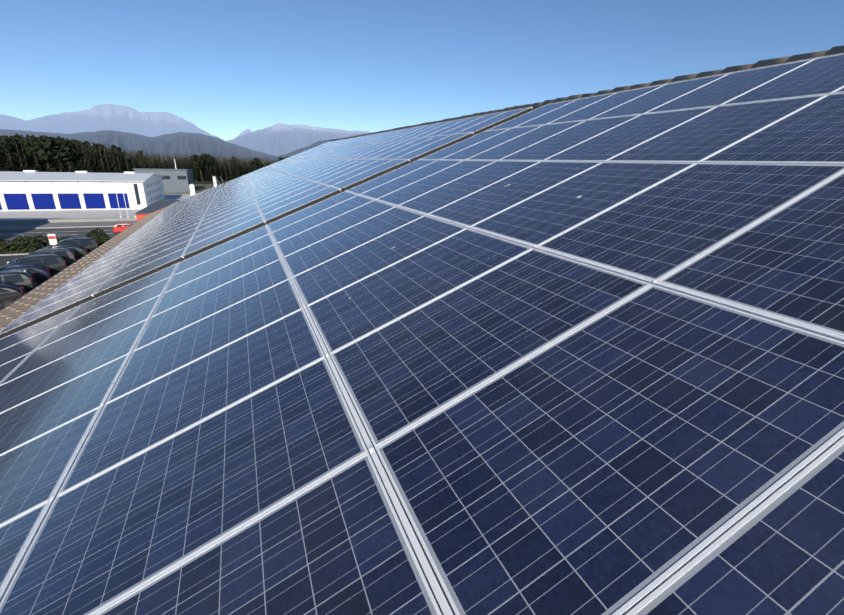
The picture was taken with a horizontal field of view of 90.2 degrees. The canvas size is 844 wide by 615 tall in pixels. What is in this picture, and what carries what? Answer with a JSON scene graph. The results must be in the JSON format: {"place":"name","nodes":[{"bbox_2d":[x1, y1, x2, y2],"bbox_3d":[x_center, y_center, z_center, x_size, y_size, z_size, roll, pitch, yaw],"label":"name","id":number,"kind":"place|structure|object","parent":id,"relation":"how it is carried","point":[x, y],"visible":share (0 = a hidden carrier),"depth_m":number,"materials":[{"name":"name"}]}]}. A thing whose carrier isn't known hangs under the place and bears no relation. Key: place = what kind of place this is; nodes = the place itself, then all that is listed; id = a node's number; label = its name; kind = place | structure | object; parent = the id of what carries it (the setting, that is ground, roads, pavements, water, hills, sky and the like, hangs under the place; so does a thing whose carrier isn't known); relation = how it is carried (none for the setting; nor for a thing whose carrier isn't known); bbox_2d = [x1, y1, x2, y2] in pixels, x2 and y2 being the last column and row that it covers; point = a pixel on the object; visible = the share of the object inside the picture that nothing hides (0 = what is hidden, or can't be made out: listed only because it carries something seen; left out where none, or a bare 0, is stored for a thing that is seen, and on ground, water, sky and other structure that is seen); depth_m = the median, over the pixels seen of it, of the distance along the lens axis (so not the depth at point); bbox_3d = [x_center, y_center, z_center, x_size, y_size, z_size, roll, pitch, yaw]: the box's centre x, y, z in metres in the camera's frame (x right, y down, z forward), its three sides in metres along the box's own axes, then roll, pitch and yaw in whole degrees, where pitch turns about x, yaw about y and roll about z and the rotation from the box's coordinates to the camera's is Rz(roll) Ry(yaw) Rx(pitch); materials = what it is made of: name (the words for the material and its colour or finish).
{"place":"outdoors","nodes":[
{"label":"outdoors","id":0,"kind":"place"},
{"bbox_2d":[0,255,51,309],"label":"parking lot pavement","id":1,"kind":"structure","parent":0,"point":[4,260],"depth_m":40.83,"materials":[{"name":"grey asphalt"}]},
{"bbox_2d":[0,283,25,307],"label":"parked car","id":2,"kind":"object","parent":1,"relation":"on","point":[10,293],"visible":0.79,"depth_m":27.72,"materials":[{"name":"black paint"}]},
{"bbox_2d":[0,270,36,292],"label":"parked car","id":3,"kind":"object","parent":1,"relation":"on","point":[25,279],"visible":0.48,"depth_m":29.96,"materials":[{"name":"grey paint"}]},
{"bbox_2d":[0,243,39,253],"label":"planting bed soil","id":4,"kind":"structure","parent":1,"relation":"on","point":[17,251],"depth_m":43.02,"materials":[{"name":"brown soil"}]},
{"bbox_2d":[0,228,111,252],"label":"planting bed shrubs","id":5,"kind":"object","parent":4,"relation":"on","point":[34,244],"visible":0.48,"depth_m":44.30,"materials":[{"name":"green plant"}]},
{"bbox_2d":[0,264,50,285],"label":"parked car","id":6,"kind":"object","parent":1,"relation":"on","point":[42,274],"visible":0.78,"depth_m":32.62,"materials":[{"name":"blue paint"}]},
{"bbox_2d":[0,254,66,275],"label":"parked car","id":7,"kind":"object","parent":1,"relation":"on","point":[55,264],"visible":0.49,"depth_m":34.84,"materials":[{"name":"black paint"}]},
{"bbox_2d":[5,248,76,266],"bbox_3d":[-33.642,-4.196,37.235,4.685,1.754,2.140,-13,23,-35],"label":"parked car","id":8,"kind":"object","parent":1,"relation":"on","point":[68,254],"visible":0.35,"depth_m":37.39,"materials":[{"name":"grey paint"}]},
{"bbox_2d":[47,234,56,244],"bbox_3d":[-36.584,-6.185,41.833,0.600,2.250,0.120,-6,21,-22],"label":"totem sign","id":9,"kind":"object","parent":1,"relation":"on","point":[52,239],"visible":0.74,"depth_m":41.60,"materials":[{"name":"white metal"}]},
{"bbox_2d":[41,237,97,252],"bbox_3d":[-35.456,-5.979,42.276,4.685,1.754,2.140,-13,24,-36],"label":"parked car","id":10,"kind":"object","parent":1,"relation":"on","point":[90,244],"visible":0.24,"depth_m":42.24,"materials":[{"name":"black paint"}]},
{"bbox_2d":[52,245,87,259],"bbox_3d":[-34.392,-4.984,39.814,4.385,1.527,2.100,-12,23,-34],"label":"parked car","id":11,"kind":"object","parent":1,"relation":"on","point":[80,251],"visible":0.28,"depth_m":40.02,"materials":[{"name":"grey paint"}]},
{"bbox_2d":[134,200,179,220],"bbox_3d":[-21.189,-10.136,49.795,18.850,5.300,14.100,-6,21,-22],"label":"entrance canopy","id":12,"kind":"object","parent":1,"relation":"on","point":[151,208],"visible":0.14,"depth_m":44.55,"materials":[{"name":"silver metal"}]},
{"bbox_2d":[212,176,216,186],"bbox_3d":[-23.633,-11.205,48.903,0.340,7.780,0.740,-6,21,-22],"label":"chimney","id":13,"kind":"object","parent":1,"relation":"on","point":[214,181],"visible":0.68,"depth_m":47.51,"materials":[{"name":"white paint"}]},
{"bbox_2d":[0,226,115,241],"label":"road","id":14,"kind":"structure","parent":0,"point":[59,233],"depth_m":54.90,"materials":[{"name":"grey asphalt"}]},
{"bbox_2d":[0,227,110,235],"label":"road markings","id":15,"kind":"object","parent":14,"relation":"on","point":[50,228],"visible":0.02,"depth_m":55.15,"materials":[{"name":"paint"}]},
{"bbox_2d":[0,225,114,255],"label":"kerbs","id":16,"kind":"structure","parent":14,"relation":"on","point":[43,240],"depth_m":57.37,"materials":[{"name":"concrete"}]},
{"bbox_2d":[113,223,133,234],"bbox_3d":[-37.550,-10.108,54.381,3.685,1.581,1.940,-6,21,-22],"label":"red car","id":17,"kind":"object","parent":14,"relation":"on","point":[119,228],"visible":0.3,"depth_m":53.27,"materials":[{"name":"red paint"}]},
{"bbox_2d":[0,221,136,242],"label":"sidewalk pavement","id":18,"kind":"structure","parent":0,"point":[56,224],"depth_m":60.46,"materials":[{"name":"grey concrete"}]},
{"bbox_2d":[0,175,164,209],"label":"depot walls","id":19,"kind":"structure","parent":0,"point":[32,187],"depth_m":76.94,"materials":[{"name":"white paint"}]},
{"bbox_2d":[0,193,129,209],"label":"depot doors","id":20,"kind":"structure","parent":19,"relation":"in","point":[46,201],"depth_m":76.16,"materials":[{"name":"blue metal"}]},
{"bbox_2d":[0,170,163,181],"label":"roof","id":21,"kind":"structure","parent":19,"relation":"on","point":[75,175],"depth_m":79.90,"materials":[{"name":"grey metal"}]},
{"bbox_2d":[0,180,164,210],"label":"depot trim","id":22,"kind":"structure","parent":19,"relation":"attached to","point":[79,187],"depth_m":75.72,"materials":[{"name":"white metal"}]},
{"bbox_2d":[133,181,160,204],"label":"depot windows","id":23,"kind":"structure","parent":19,"relation":"in","point":[137,194],"depth_m":80.02,"materials":[{"name":"black glass"}]},
{"bbox_2d":[0,194,190,219],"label":"pavement","id":24,"kind":"structure","parent":0,"point":[30,215],"depth_m":71.91,"materials":[{"name":"concrete"}]},
{"bbox_2d":[113,181,135,217],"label":"flagpoles","id":25,"kind":"object","parent":24,"relation":"on","point":[125,202],"visible":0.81,"depth_m":69.09,"materials":[{"name":"white metal"}]},
{"bbox_2d":[0,104,226,141],"bbox_3d":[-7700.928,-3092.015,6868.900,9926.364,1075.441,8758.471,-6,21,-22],"label":"mountain","id":26,"kind":"structure","parent":0,"point":[113,117],"depth_m":8003.67,"materials":[{"name":"stone"}]},
{"bbox_2d":[0,129,276,159],"bbox_3d":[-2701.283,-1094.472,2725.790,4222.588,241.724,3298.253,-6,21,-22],"label":"hills","id":27,"kind":"structure","parent":0,"point":[189,144],"depth_m":2996.44,"materials":[{"name":"grey stone"}]},
{"bbox_2d":[149,157,274,193],"bbox_3d":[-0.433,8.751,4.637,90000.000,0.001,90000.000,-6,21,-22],"label":"ground","id":28,"kind":"structure","parent":0,"point":[199,188],"depth_m":148.99,"materials":[{"name":"green plant"}]},
{"bbox_2d":[0,217,136,223],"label":"low apron wall","id":29,"kind":"structure","parent":28,"relation":"on","point":[66,220],"depth_m":62.52,"materials":[{"name":"concrete"}]},
{"bbox_2d":[133,168,193,192],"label":"grey hall","id":30,"kind":"structure","parent":28,"relation":"on","point":[177,180],"depth_m":119.02,"materials":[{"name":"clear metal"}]},
{"bbox_2d":[189,184,195,195],"bbox_3d":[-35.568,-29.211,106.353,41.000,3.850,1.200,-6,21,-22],"label":"chimney","id":31,"kind":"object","parent":28,"relation":"on","point":[192,189],"depth_m":98.36,"materials":[{"name":"white paint"}]},
{"bbox_2d":[194,178,230,183],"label":"forest floor","id":32,"kind":"structure","parent":0,"point":[207,182],"depth_m":174.28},
{"bbox_2d":[2,139,17,171],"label":"spruce tree","id":33,"kind":"object","parent":32,"relation":"on","point":[7,157],"visible":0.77,"depth_m":133.32,"materials":[{"name":"green plant"}]},
{"bbox_2d":[4,138,20,171],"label":"spruce tree","id":34,"kind":"object","parent":32,"relation":"on","point":[12,167],"visible":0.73,"depth_m":133.33,"materials":[{"name":"green plant"}]},
{"bbox_2d":[0,137,29,170],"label":"pine tree","id":35,"kind":"object","parent":32,"relation":"on","point":[10,142],"visible":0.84,"depth_m":134.36,"materials":[{"name":"green plant"}]},
{"bbox_2d":[14,133,28,153],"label":"pine tree","id":36,"kind":"object","parent":32,"relation":"on","point":[17,136],"visible":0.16,"depth_m":149.59,"materials":[{"name":"green plant"}]},
{"bbox_2d":[15,142,29,171],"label":"spruce tree","id":37,"kind":"object","parent":32,"relation":"on","point":[21,163],"visible":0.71,"depth_m":135.27,"materials":[{"name":"green plant"}]},
{"bbox_2d":[19,138,32,169],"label":"spruce tree","id":38,"kind":"object","parent":32,"relation":"on","point":[26,165],"visible":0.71,"depth_m":136.16,"materials":[{"name":"green plant"}]},
{"bbox_2d":[22,139,33,169],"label":"spruce tree","id":39,"kind":"object","parent":32,"relation":"on","point":[27,158],"visible":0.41,"depth_m":140.56,"materials":[{"name":"green plant"}]},
{"bbox_2d":[22,134,47,170],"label":"pine tree","id":40,"kind":"object","parent":32,"relation":"on","point":[32,138],"visible":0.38,"depth_m":136.34,"materials":[{"name":"green plant"}]},
{"bbox_2d":[29,136,42,171],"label":"spruce tree","id":41,"kind":"object","parent":32,"relation":"on","point":[36,164],"visible":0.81,"depth_m":136.74,"materials":[{"name":"green plant"}]},
{"bbox_2d":[33,158,45,171],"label":"spruce tree","id":42,"kind":"object","parent":32,"relation":"on","point":[39,164],"visible":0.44,"depth_m":139.19,"materials":[{"name":"green plant"}]},
{"bbox_2d":[29,135,61,171],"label":"pine tree","id":43,"kind":"object","parent":32,"relation":"on","point":[47,146],"visible":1,"depth_m":136.44,"materials":[{"name":"green plant"}]},
{"bbox_2d":[41,144,53,171],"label":"spruce tree","id":44,"kind":"object","parent":32,"relation":"on","point":[47,165],"visible":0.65,"depth_m":138.84,"materials":[{"name":"green plant"}]},
{"bbox_2d":[44,155,56,171],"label":"spruce tree","id":45,"kind":"object","parent":32,"relation":"on","point":[53,169],"visible":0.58,"depth_m":139.44,"materials":[{"name":"green plant"}]},
{"bbox_2d":[52,144,66,171],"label":"spruce tree","id":46,"kind":"object","parent":32,"relation":"on","point":[61,163],"visible":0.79,"depth_m":140.62,"materials":[{"name":"green plant"}]},
{"bbox_2d":[56,142,71,171],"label":"spruce tree","id":47,"kind":"object","parent":32,"relation":"on","point":[62,165],"visible":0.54,"depth_m":141.84,"materials":[{"name":"green plant"}]},
{"bbox_2d":[53,139,79,167],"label":"pine tree","id":48,"kind":"object","parent":32,"relation":"on","point":[62,142],"visible":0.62,"depth_m":140.54,"materials":[{"name":"green plant"}]},
{"bbox_2d":[54,141,81,166],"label":"pine tree","id":49,"kind":"object","parent":32,"relation":"on","point":[67,158],"visible":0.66,"depth_m":141.10,"materials":[{"name":"green plant"}]},
{"bbox_2d":[64,140,76,171],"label":"spruce tree","id":50,"kind":"object","parent":32,"relation":"on","point":[70,168],"visible":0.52,"depth_m":142.92,"materials":[{"name":"green plant"}]},
{"bbox_2d":[69,159,78,171],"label":"spruce tree","id":51,"kind":"object","parent":32,"relation":"on","point":[74,166],"visible":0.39,"depth_m":144.19,"materials":[{"name":"green plant"}]},
{"bbox_2d":[70,140,85,165],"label":"pine tree","id":52,"kind":"object","parent":32,"relation":"on","point":[72,142],"visible":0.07,"depth_m":146.79,"materials":[{"name":"green plant"}]},
{"bbox_2d":[72,158,83,170],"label":"spruce tree","id":53,"kind":"object","parent":32,"relation":"on","point":[78,166],"visible":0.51,"depth_m":145.12,"materials":[{"name":"green plant"}]},
{"bbox_2d":[73,141,92,163],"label":"pine tree","id":54,"kind":"object","parent":32,"relation":"on","point":[80,145],"visible":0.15,"depth_m":150.70,"materials":[{"name":"green plant"}]},
{"bbox_2d":[80,143,90,170],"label":"spruce tree","id":55,"kind":"object","parent":32,"relation":"on","point":[86,169],"visible":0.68,"depth_m":145.28,"materials":[{"name":"green plant"}]},
{"bbox_2d":[81,145,92,171],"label":"spruce tree","id":56,"kind":"object","parent":32,"relation":"on","point":[86,162],"visible":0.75,"depth_m":145.40,"materials":[{"name":"green plant"}]},
{"bbox_2d":[81,143,95,163],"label":"pine tree","id":57,"kind":"object","parent":32,"relation":"on","point":[86,145],"visible":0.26,"depth_m":156.83,"materials":[{"name":"green plant"}]},
{"bbox_2d":[85,146,93,172],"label":"spruce tree","id":58,"kind":"object","parent":32,"relation":"on","point":[90,169],"visible":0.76,"depth_m":145.24,"materials":[{"name":"green plant"}]},
{"bbox_2d":[87,143,97,172],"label":"spruce tree","id":59,"kind":"object","parent":32,"relation":"on","point":[90,157],"visible":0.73,"depth_m":147.58,"materials":[{"name":"green plant"}]},
{"bbox_2d":[92,149,100,172],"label":"spruce tree","id":60,"kind":"object","parent":32,"relation":"on","point":[96,167],"visible":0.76,"depth_m":148.09,"materials":[{"name":"green plant"}]},
{"bbox_2d":[89,143,106,160],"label":"pine tree","id":61,"kind":"object","parent":32,"relation":"on","point":[95,147],"visible":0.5,"depth_m":158.05,"materials":[{"name":"green plant"}]},
{"bbox_2d":[94,150,104,172],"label":"spruce tree","id":62,"kind":"object","parent":32,"relation":"on","point":[99,163],"visible":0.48,"depth_m":153.53,"materials":[{"name":"green plant"}]},
{"bbox_2d":[98,149,105,172],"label":"spruce tree","id":63,"kind":"object","parent":32,"relation":"on","point":[102,164],"visible":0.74,"depth_m":147.37,"materials":[{"name":"green plant"}]},
{"bbox_2d":[97,146,107,172],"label":"spruce tree","id":64,"kind":"object","parent":32,"relation":"on","point":[102,162],"visible":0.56,"depth_m":149.04,"materials":[{"name":"green plant"}]},
{"bbox_2d":[104,150,111,172],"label":"spruce tree","id":65,"kind":"object","parent":32,"relation":"on","point":[108,170],"visible":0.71,"depth_m":148.15,"materials":[{"name":"green plant"}]},
{"bbox_2d":[105,148,114,172],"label":"spruce tree","id":66,"kind":"object","parent":32,"relation":"on","point":[108,160],"visible":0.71,"depth_m":148.86,"materials":[{"name":"green plant"}]},
{"bbox_2d":[104,145,121,161],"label":"pine tree","id":67,"kind":"object","parent":32,"relation":"on","point":[116,147],"visible":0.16,"depth_m":163.15,"materials":[{"name":"green plant"}]},
{"bbox_2d":[110,150,118,172],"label":"spruce tree","id":68,"kind":"object","parent":32,"relation":"on","point":[114,165],"visible":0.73,"depth_m":149.45,"materials":[{"name":"green plant"}]},
{"bbox_2d":[116,151,124,171],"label":"spruce tree","id":69,"kind":"object","parent":32,"relation":"on","point":[119,163],"visible":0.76,"depth_m":150.64,"materials":[{"name":"green plant"}]},
{"bbox_2d":[110,146,132,165],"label":"pine tree","id":70,"kind":"object","parent":32,"relation":"on","point":[119,151],"visible":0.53,"depth_m":160.81,"materials":[{"name":"green plant"}]},
{"bbox_2d":[123,149,131,171],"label":"spruce tree","id":71,"kind":"object","parent":32,"relation":"on","point":[127,165],"visible":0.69,"depth_m":154.17,"materials":[{"name":"green plant"}]},
{"bbox_2d":[134,150,145,163],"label":"pine tree","id":72,"kind":"object","parent":32,"relation":"on","point":[139,153],"visible":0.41,"depth_m":191.96,"materials":[{"name":"green plant"}]},
{"bbox_2d":[193,161,200,181],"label":"spruce tree","id":73,"kind":"object","parent":32,"relation":"on","point":[196,173],"visible":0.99,"depth_m":174.67,"materials":[{"name":"green plant"}]},
{"bbox_2d":[190,154,208,180],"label":"pine tree","id":74,"kind":"object","parent":32,"relation":"on","point":[197,159],"visible":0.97,"depth_m":175.43,"materials":[{"name":"green plant"}]},
{"bbox_2d":[204,164,211,180],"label":"spruce tree","id":75,"kind":"object","parent":32,"relation":"on","point":[207,174],"visible":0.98,"depth_m":179.16,"materials":[{"name":"green plant"}]},
{"bbox_2d":[202,153,216,171],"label":"pine tree","id":76,"kind":"object","parent":32,"relation":"on","point":[211,158],"visible":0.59,"depth_m":181.11,"materials":[{"name":"green plant"}]},
{"bbox_2d":[208,158,212,180],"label":"spruce tree","id":77,"kind":"object","parent":32,"relation":"on","point":[210,170],"visible":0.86,"depth_m":180.13,"materials":[{"name":"green plant"}]},
{"bbox_2d":[223,160,228,179],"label":"spruce tree","id":78,"kind":"object","parent":32,"relation":"on","point":[225,171],"visible":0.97,"depth_m":190.19,"materials":[{"name":"green plant"}]},
{"bbox_2d":[228,160,233,179],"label":"spruce tree","id":79,"kind":"object","parent":32,"relation":"on","point":[230,178],"visible":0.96,"depth_m":190.90,"materials":[{"name":"green plant"}]},
{"bbox_2d":[248,157,263,168],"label":"pine tree","id":80,"kind":"object","parent":32,"relation":"on","point":[256,159],"visible":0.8,"depth_m":195.02,"materials":[{"name":"green plant"}]},
{"bbox_2d":[227,129,251,140],"bbox_3d":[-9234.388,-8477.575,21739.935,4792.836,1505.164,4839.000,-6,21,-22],"label":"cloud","id":81,"kind":"structure","parent":0,"point":[244,132],"depth_m":22232.97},
{"bbox_2d":[0,107,532,338],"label":"strip","id":82,"kind":"object","parent":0,"point":[136,278],"visible":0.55,"depth_m":8.40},
{"bbox_2d":[227,123,372,155],"bbox_3d":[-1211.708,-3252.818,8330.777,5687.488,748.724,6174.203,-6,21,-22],"label":"mountain","id":83,"kind":"structure","parent":0,"point":[278,139],"depth_m":7750.08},
{"bbox_2d":[271,138,339,160],"bbox_3d":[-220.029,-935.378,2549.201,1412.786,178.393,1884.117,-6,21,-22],"label":"hills","id":84,"kind":"structure","parent":0,"point":[300,150],"depth_m":2527.64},
{"bbox_2d":[0,0,843,140],"label":"sky","id":85,"kind":"structure","parent":0,"point":[227,68],"materials":[{"name":"blue"}]},
{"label":"building walls","id":86,"kind":"object","parent":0,"visible":0},
{"bbox_2d":[0,109,534,330],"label":"roof","id":87,"kind":"structure","parent":86,"relation":"on","point":[7,322],"depth_m":12.42,"materials":[{"name":"tile"}]},
{"bbox_2d":[0,215,146,310],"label":"gutter","id":88,"kind":"object","parent":87,"relation":"attached to","point":[59,272],"visible":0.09,"depth_m":14.31,"materials":[{"name":"brown"}]},
{"bbox_2d":[0,206,168,329],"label":"roof tiles","id":89,"kind":"object","parent":87,"relation":"on","point":[41,299],"visible":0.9,"depth_m":13.76,"materials":[{"name":"brown tile"}]},
{"bbox_2d":[0,53,843,614],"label":"mounting rails","id":90,"kind":"object","parent":87,"relation":"on","point":[436,587],"visible":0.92,"depth_m":2.50,"materials":[{"name":"silver metal"}]},
{"bbox_2d":[0,54,843,614],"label":"solar panel frames","id":91,"kind":"structure","parent":90,"relation":"on","point":[690,560],"depth_m":2.17,"materials":[{"name":"silver metal"}]},
{"bbox_2d":[0,54,843,614],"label":"solar panels","id":92,"kind":"object","parent":91,"relation":"in","point":[614,460],"visible":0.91,"depth_m":2.13,"materials":[{"name":"blue glass"}]},
{"bbox_2d":[328,45,843,141],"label":"ridge caps","id":93,"kind":"object","parent":87,"relation":"on","point":[798,57],"visible":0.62,"depth_m":7.05,"materials":[{"name":"tile"}]}
]}

